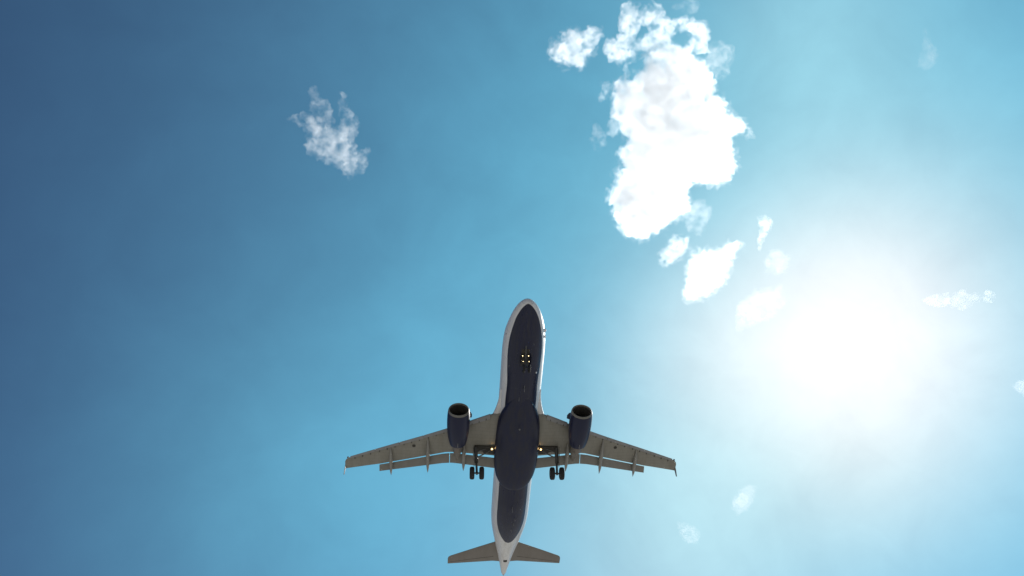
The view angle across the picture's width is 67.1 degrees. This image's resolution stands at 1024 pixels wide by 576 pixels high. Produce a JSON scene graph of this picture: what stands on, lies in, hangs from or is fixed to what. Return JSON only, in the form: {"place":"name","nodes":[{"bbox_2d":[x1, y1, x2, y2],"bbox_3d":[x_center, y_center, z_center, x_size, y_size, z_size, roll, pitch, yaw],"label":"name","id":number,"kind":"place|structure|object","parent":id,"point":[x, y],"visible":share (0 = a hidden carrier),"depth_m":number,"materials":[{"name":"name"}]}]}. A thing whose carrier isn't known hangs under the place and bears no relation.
{"place":"outdoors","nodes":[
{"label":"outdoors","id":0,"kind":"place"},
{"bbox_2d":[344,298,676,574],"bbox_3d":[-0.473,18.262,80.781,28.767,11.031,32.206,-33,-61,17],"label":"airliner","id":1,"kind":"object","parent":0,"point":[517,432],"visible":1,"depth_m":75.95,"materials":[{"name":"paint"}]},
{"bbox_2d":[0,0,1023,575],"label":"sky","id":2,"kind":"structure","parent":0,"point":[773,250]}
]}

